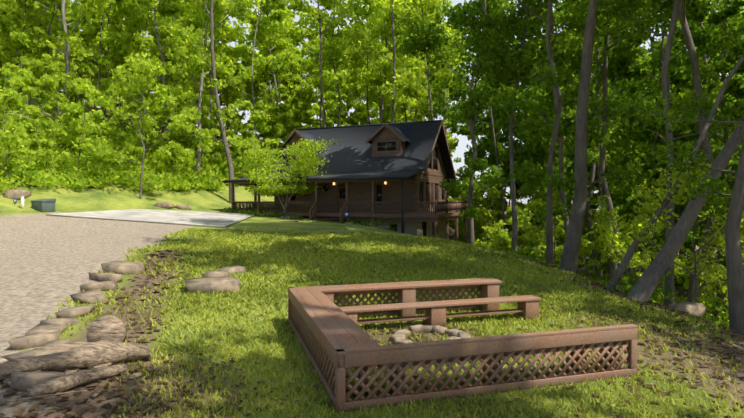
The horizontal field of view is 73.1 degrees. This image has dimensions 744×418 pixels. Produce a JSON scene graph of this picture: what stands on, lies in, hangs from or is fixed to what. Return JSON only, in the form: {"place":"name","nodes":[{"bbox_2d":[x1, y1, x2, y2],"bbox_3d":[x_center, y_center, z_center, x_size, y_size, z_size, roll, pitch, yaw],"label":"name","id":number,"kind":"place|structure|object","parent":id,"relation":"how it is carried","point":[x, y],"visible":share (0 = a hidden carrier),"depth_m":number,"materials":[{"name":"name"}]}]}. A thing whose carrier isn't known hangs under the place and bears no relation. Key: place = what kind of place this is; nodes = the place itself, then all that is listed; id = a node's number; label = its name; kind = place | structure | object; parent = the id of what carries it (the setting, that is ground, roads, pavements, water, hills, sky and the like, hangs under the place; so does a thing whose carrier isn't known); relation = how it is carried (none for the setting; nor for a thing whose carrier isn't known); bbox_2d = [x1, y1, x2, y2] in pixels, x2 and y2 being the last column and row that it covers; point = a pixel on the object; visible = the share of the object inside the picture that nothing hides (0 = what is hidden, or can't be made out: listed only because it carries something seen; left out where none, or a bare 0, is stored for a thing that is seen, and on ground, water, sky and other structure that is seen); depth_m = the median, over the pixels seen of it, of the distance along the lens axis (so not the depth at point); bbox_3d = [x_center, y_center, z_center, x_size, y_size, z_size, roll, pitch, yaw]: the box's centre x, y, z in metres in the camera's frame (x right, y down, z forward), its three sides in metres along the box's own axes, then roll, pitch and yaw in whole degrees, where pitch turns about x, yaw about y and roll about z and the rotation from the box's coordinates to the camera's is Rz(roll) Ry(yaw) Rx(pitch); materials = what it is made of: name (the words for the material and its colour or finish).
{"place":"outdoors","nodes":[
{"label":"outdoors","id":0,"kind":"place"},
{"bbox_2d":[288,287,344,412],"bbox_3d":[-0.891,1.761,7.121,0.090,0.635,4.000,0,1,-17],"label":"frame","id":1,"kind":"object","parent":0,"point":[328,342],"depth_m":6.14,"materials":[{"name":"brown wood"}]},
{"bbox_2d":[275,127,447,212],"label":"log house walls","id":2,"kind":"structure","parent":0,"point":[362,192],"depth_m":40.27,"materials":[{"name":"brown wood"}]},
{"bbox_2d":[224,120,455,182],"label":"house roof","id":3,"kind":"structure","parent":2,"relation":"on","point":[351,157],"depth_m":41.53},
{"bbox_2d":[222,177,406,232],"bbox_3d":[-4.315,0.193,39.505,15.980,4.940,3.130,0,1,23],"label":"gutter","id":4,"kind":"object","parent":3,"relation":"attached to","point":[344,179],"visible":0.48,"depth_m":36.44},
{"bbox_2d":[289,142,442,236],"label":"windows","id":5,"kind":"structure","parent":2,"relation":"in","point":[342,192],"depth_m":40.51,"materials":[{"name":"black glass"}]},
{"bbox_2d":[0,96,743,417],"bbox_3d":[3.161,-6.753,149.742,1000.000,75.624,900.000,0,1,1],"label":"ground","id":6,"kind":"structure","parent":0,"point":[48,264],"depth_m":10.52,"materials":[{"name":"green plant"}]},
{"bbox_2d":[21,196,24,208],"bbox_3d":[-21.082,-0.299,30.306,0.195,0.960,0.200,0,1,26],"label":"post","id":7,"kind":"object","parent":6,"relation":"on","point":[22,202],"visible":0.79,"depth_m":30.23,"materials":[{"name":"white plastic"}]},
{"bbox_2d":[31,199,55,211],"bbox_3d":[-20.260,-0.239,30.952,1.160,0.818,0.875,0,1,26],"label":"storage box","id":8,"kind":"object","parent":6,"relation":"on","point":[44,205],"visible":0.96,"depth_m":30.64,"materials":[{"name":"plastic"}]},
{"bbox_2d":[0,340,149,399],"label":"rotten log","id":9,"kind":"object","parent":6,"relation":"on","point":[101,357],"visible":0.94,"depth_m":5.90,"materials":[{"name":"brown wood"}]},
{"bbox_2d":[0,315,241,403],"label":"log and sticks","id":10,"kind":"object","parent":6,"relation":"on","point":[109,328],"visible":0.71,"depth_m":6.84,"materials":[{"name":"brown wood"}]},
{"bbox_2d":[0,106,271,191],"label":"shrubs","id":11,"kind":"object","parent":6,"relation":"on","point":[210,169],"depth_m":42.25,"materials":[{"name":"green plant"}]},
{"bbox_2d":[46,209,254,227],"bbox_3d":[-13.637,0.599,34.918,10.250,1.151,11.800,0,1,1],"label":"concrete pad","id":12,"kind":"object","parent":6,"relation":"on","point":[206,219],"visible":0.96,"depth_m":32.24,"materials":[{"name":"grey concrete"}]},
{"bbox_2d":[0,0,406,198],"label":"trees","id":13,"kind":"object","parent":6,"relation":"on","point":[29,39],"depth_m":52.52,"materials":[{"name":"green plant"}]},
{"bbox_2d":[16,0,458,185],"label":"forest","id":14,"kind":"object","parent":6,"relation":"on","point":[277,22],"depth_m":55.47,"materials":[{"name":"green plant"}]},
{"bbox_2d":[217,136,341,211],"bbox_3d":[-6.932,-2.383,39.374,9.129,6.333,8.218,0,1,1],"label":"tree","id":15,"kind":"object","parent":6,"relation":"on","point":[303,165],"depth_m":38.45,"materials":[{"name":"green plant"}]},
{"bbox_2d":[220,203,396,230],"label":"shrubs","id":16,"kind":"object","parent":6,"relation":"on","point":[290,216],"depth_m":38.45,"materials":[{"name":"green plant"}]},
{"bbox_2d":[160,0,464,203],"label":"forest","id":17,"kind":"object","parent":6,"relation":"on","point":[342,43],"depth_m":56.71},
{"bbox_2d":[294,287,379,392],"bbox_3d":[-0.652,1.759,7.193,0.410,0.635,3.820,0,1,-17],"label":"bench seat","id":18,"kind":"object","parent":6,"relation":"on","point":[343,328],"visible":0.6,"depth_m":6.44,"materials":[{"name":"brown wood"}]},
{"bbox_2d":[291,302,334,393],"bbox_3d":[-0.895,1.798,7.121,0.014,0.470,3.930,0,1,-17],"label":"lattice panel","id":19,"kind":"object","parent":18,"relation":"attached to","point":[318,353],"visible":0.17,"depth_m":6.58,"materials":[{"name":"brown wood"}]},
{"bbox_2d":[223,121,465,242],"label":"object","id":20,"kind":"structure","parent":6,"relation":"on","point":[342,205],"depth_m":38.61,"materials":[{"name":"brown wood"}]},
{"bbox_2d":[0,190,706,390],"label":"rocks","id":21,"kind":"object","parent":6,"relation":"on","point":[46,333],"visible":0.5,"depth_m":9.51,"materials":[{"name":"stone"}]},
{"bbox_2d":[0,226,743,417],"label":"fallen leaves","id":22,"kind":"object","parent":6,"relation":"on","point":[20,413],"visible":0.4,"depth_m":6.72,"materials":[{"name":"plant"}]},
{"bbox_2d":[0,54,743,324],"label":"understorey","id":23,"kind":"object","parent":6,"relation":"on","point":[10,136],"depth_m":37.46,"materials":[{"name":"green plant"}]},
{"bbox_2d":[288,278,490,321],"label":"fire pit wall","id":24,"kind":"structure","parent":6,"relation":"on","point":[455,309],"depth_m":9.57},
{"bbox_2d":[297,287,480,316],"bbox_3d":[0.444,1.756,9.566,3.980,0.470,0.017,0,1,-17],"label":"lattice","id":25,"kind":"object","parent":24,"relation":"attached to","point":[396,297],"visible":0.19,"depth_m":9.58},
{"bbox_2d":[334,217,444,238],"bbox_3d":[-0.624,2.000,44.840,12.260,3.540,9.260,0,1,23],"label":"house foundation","id":26,"kind":"object","parent":6,"relation":"on","point":[411,228],"visible":0.07,"depth_m":39.28,"materials":[{"name":"grey concrete"}]},
{"bbox_2d":[249,211,465,221],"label":"house deck boards","id":27,"kind":"object","parent":26,"relation":"on","point":[359,213],"visible":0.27,"depth_m":37.73,"materials":[{"name":"brown wood"}]},
{"bbox_2d":[233,200,467,213],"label":"house railings","id":28,"kind":"object","parent":27,"relation":"on","point":[447,206],"visible":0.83,"depth_m":38.57,"materials":[{"name":"brown wood"}]},
{"bbox_2d":[317,278,501,316],"bbox_3d":[0.573,1.724,9.380,4.010,0.630,0.330,0,1,-17],"label":"bench","id":29,"kind":"object","parent":6,"relation":"on","point":[407,291],"visible":0.52,"depth_m":9.33,"materials":[{"name":"brown wood"}]},
{"bbox_2d":[339,295,540,326],"bbox_3d":[1.157,1.848,8.842,4.000,0.400,0.320,0,1,-17],"label":"bench","id":30,"kind":"object","parent":6,"relation":"on","point":[527,308],"visible":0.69,"depth_m":8.77,"materials":[{"name":"brown wood"}]},
{"bbox_2d":[335,324,636,411],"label":"fire pit wall","id":31,"kind":"structure","parent":6,"relation":"on","point":[396,353],"depth_m":5.71,"materials":[{"name":"brown wood"}]},
{"bbox_2d":[345,340,629,401],"bbox_3d":[1.471,1.821,5.783,3.780,0.470,0.016,0,1,-17],"label":"lattice panel","id":32,"kind":"object","parent":31,"relation":"attached to","point":[359,395],"visible":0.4,"depth_m":5.71,"materials":[{"name":"brown wood"}]},
{"bbox_2d":[396,0,743,334],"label":"trees","id":33,"kind":"object","parent":6,"relation":"on","point":[491,46],"depth_m":23.37,"materials":[{"name":"green plant"}]},
{"bbox_2d":[408,0,743,324],"bbox_3d":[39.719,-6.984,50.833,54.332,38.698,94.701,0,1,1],"label":"forest","id":34,"kind":"object","parent":6,"relation":"on","point":[636,140],"depth_m":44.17,"materials":[{"name":"green plant"}]},
{"bbox_2d":[448,218,729,329],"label":"shrubs","id":35,"kind":"object","parent":6,"relation":"on","point":[668,295],"depth_m":21.84,"materials":[{"name":"green plant"}]},
{"bbox_2d":[503,98,743,307],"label":"foliage","id":36,"kind":"object","parent":6,"relation":"on","point":[629,200],"depth_m":39.64,"materials":[{"name":"green plant"}]},
{"bbox_2d":[4,0,743,207],"label":"sky","id":37,"kind":"structure","parent":0,"point":[463,141],"materials":[{"name":"white"}]},
{"bbox_2d":[46,228,743,417],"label":"lawn grass","id":38,"kind":"structure","parent":0,"point":[305,240],"depth_m":9.46,"materials":[{"name":"green plant"}]},
{"bbox_2d":[417,229,422,235],"bbox_3d":[3.019,1.566,31.840,0.420,0.565,0.420,0,1,1],"label":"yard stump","id":39,"kind":"object","parent":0,"point":[419,232],"visible":0.54,"depth_m":31.67,"materials":[{"name":"wood"}]}
]}

